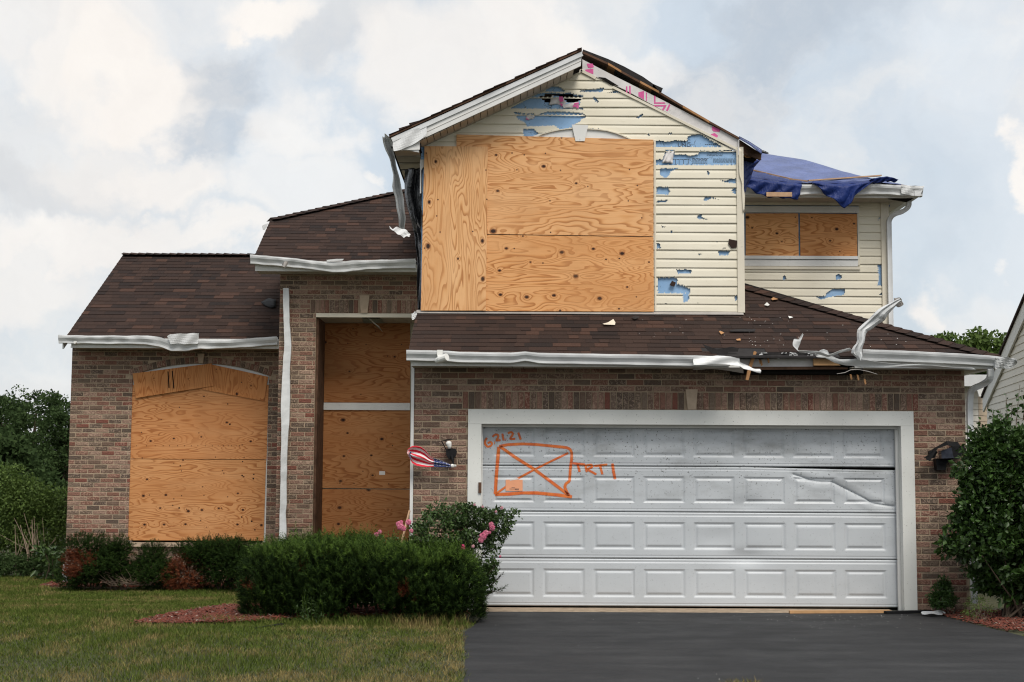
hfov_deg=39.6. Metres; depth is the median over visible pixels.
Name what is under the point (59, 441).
tree
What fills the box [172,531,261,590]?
evergreen shrub
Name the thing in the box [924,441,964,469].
wall lamp
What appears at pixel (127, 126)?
sky
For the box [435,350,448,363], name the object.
floodlight
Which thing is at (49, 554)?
green plant
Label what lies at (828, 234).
plywood sheet
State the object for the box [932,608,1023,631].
mulch bed
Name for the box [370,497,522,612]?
rose bush
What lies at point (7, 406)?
tree
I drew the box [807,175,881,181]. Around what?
batten
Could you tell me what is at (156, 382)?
plywood sheet
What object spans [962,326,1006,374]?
tree
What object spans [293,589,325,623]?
weed clump
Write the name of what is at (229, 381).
plywood sheet
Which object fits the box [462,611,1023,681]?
driveway
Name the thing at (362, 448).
plywood sheet
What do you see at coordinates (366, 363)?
plywood sheet
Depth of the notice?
16.76 m
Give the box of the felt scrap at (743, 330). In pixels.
[730,329,755,331]
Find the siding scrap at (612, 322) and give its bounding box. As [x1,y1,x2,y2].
[604,319,614,324]
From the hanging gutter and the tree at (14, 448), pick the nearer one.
the hanging gutter
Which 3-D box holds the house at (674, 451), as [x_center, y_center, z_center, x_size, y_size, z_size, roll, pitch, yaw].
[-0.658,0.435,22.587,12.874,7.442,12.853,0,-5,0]
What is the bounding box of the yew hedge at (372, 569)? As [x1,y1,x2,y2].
[233,518,505,620]
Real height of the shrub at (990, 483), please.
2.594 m
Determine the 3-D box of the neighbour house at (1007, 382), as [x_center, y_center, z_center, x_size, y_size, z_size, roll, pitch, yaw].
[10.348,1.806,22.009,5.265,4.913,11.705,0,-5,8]
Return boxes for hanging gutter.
[382,134,409,237]
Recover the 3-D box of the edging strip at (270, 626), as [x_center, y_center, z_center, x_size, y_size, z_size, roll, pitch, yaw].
[-2.450,2.881,14.338,0.030,0.040,0.386,-4,-6,36]
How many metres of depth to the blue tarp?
19.61 m
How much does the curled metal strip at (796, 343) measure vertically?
0.466 m
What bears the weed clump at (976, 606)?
on the mulch bed at (1011, 623)
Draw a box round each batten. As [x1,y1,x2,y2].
[753,170,788,178]
[766,192,791,196]
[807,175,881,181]
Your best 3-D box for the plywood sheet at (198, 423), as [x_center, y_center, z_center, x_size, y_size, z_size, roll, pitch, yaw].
[-4.985,1.847,22.646,2.176,2.315,0.016,0,-5,0]
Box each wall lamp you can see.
[441,439,456,463]
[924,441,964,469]
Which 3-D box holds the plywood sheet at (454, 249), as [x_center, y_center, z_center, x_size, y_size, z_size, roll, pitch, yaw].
[-0.721,-1.417,17.846,0.826,2.086,0.014,0,-5,0]
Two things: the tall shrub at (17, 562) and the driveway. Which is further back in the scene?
the tall shrub at (17, 562)
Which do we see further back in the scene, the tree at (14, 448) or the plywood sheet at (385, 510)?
the tree at (14, 448)
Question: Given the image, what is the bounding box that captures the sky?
[0,0,1023,443]
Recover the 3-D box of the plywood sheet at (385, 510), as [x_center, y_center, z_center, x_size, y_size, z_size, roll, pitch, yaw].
[-2.335,2.898,22.140,1.495,1.174,0.014,0,-5,0]
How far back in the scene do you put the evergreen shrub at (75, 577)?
20.88 m
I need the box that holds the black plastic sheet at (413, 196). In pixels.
[404,168,422,309]
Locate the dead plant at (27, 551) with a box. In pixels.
[0,514,55,575]
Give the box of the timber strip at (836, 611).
[789,610,889,612]
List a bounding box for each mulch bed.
[40,581,254,587]
[130,603,468,623]
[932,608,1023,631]
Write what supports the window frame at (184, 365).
in the house at (674, 451)
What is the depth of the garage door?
16.73 m
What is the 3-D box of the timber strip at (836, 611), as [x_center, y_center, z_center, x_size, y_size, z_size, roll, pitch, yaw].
[3.718,3.071,16.140,1.171,0.030,0.050,1,-5,-6]
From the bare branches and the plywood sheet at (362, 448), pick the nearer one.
the bare branches
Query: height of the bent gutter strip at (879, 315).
0.716 m
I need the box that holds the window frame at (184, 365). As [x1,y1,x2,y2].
[128,364,268,541]
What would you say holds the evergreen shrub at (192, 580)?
on the ground at (992, 600)
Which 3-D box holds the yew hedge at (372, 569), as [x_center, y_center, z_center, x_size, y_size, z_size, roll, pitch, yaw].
[-1.513,2.493,15.406,2.960,1.143,1.717,0,-5,0]
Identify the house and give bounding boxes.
[58,47,1017,612]
[964,294,1023,541]
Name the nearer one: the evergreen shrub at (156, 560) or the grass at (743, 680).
the grass at (743, 680)
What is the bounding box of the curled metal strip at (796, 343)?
[793,333,875,373]
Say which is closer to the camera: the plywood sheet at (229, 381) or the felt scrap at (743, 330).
the felt scrap at (743, 330)
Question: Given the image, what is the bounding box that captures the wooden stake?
[401,510,409,542]
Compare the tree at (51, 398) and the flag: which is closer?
the flag
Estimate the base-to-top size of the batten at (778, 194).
0.061 m
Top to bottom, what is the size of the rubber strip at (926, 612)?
0.054 m
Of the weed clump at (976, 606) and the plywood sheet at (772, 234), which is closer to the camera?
the weed clump at (976, 606)
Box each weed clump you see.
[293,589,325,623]
[960,594,998,622]
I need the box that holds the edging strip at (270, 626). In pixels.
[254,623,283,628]
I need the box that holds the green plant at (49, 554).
[30,540,64,579]
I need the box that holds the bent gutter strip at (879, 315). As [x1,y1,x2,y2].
[851,297,903,360]
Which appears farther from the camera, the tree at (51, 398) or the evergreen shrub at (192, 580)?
the tree at (51, 398)
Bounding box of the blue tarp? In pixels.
[739,136,900,207]
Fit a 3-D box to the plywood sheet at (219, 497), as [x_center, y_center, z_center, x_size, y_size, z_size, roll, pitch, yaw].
[-5.012,2.523,22.585,2.187,1.280,0.014,0,-5,0]
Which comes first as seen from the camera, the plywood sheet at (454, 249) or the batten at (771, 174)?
the plywood sheet at (454, 249)
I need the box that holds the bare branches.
[81,554,159,585]
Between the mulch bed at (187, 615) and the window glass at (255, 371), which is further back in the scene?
the window glass at (255, 371)
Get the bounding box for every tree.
[0,393,58,473]
[0,425,67,535]
[5,384,69,504]
[28,401,70,529]
[931,330,969,344]
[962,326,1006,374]
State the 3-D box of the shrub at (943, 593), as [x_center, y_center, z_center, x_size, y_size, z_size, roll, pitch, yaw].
[4.854,2.862,16.062,0.388,0.489,0.400,0,-5,0]
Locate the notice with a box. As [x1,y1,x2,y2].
[506,478,522,490]
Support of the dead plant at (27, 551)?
on the ground at (992, 600)
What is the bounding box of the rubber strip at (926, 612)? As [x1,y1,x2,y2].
[884,610,945,614]
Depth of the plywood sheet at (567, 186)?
17.91 m
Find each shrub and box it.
[0,461,67,557]
[0,543,65,577]
[51,529,131,590]
[85,532,136,589]
[122,538,180,590]
[155,540,218,590]
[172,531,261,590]
[924,574,959,615]
[932,385,1023,620]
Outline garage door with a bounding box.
[481,427,897,609]
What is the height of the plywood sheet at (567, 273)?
0.964 m
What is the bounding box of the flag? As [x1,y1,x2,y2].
[407,446,455,467]
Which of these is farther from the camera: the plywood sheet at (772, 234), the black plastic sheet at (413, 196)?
the plywood sheet at (772, 234)
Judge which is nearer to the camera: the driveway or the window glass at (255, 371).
the driveway
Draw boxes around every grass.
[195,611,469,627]
[724,678,762,681]
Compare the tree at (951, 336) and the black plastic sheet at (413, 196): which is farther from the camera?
the tree at (951, 336)
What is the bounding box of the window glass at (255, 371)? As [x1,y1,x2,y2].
[132,371,263,542]
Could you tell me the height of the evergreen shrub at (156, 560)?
0.874 m
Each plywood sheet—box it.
[128,459,265,540]
[130,385,268,529]
[133,363,213,397]
[202,365,267,400]
[322,410,409,488]
[322,489,409,542]
[324,323,409,402]
[421,146,487,310]
[456,134,652,235]
[486,235,653,311]
[746,213,798,255]
[800,213,856,255]
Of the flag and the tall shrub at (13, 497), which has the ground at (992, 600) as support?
the tall shrub at (13, 497)
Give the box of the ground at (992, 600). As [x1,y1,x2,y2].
[0,528,1023,681]
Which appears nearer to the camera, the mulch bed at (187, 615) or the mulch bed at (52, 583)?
the mulch bed at (187, 615)
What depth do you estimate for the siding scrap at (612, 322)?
17.36 m
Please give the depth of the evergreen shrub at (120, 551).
20.95 m

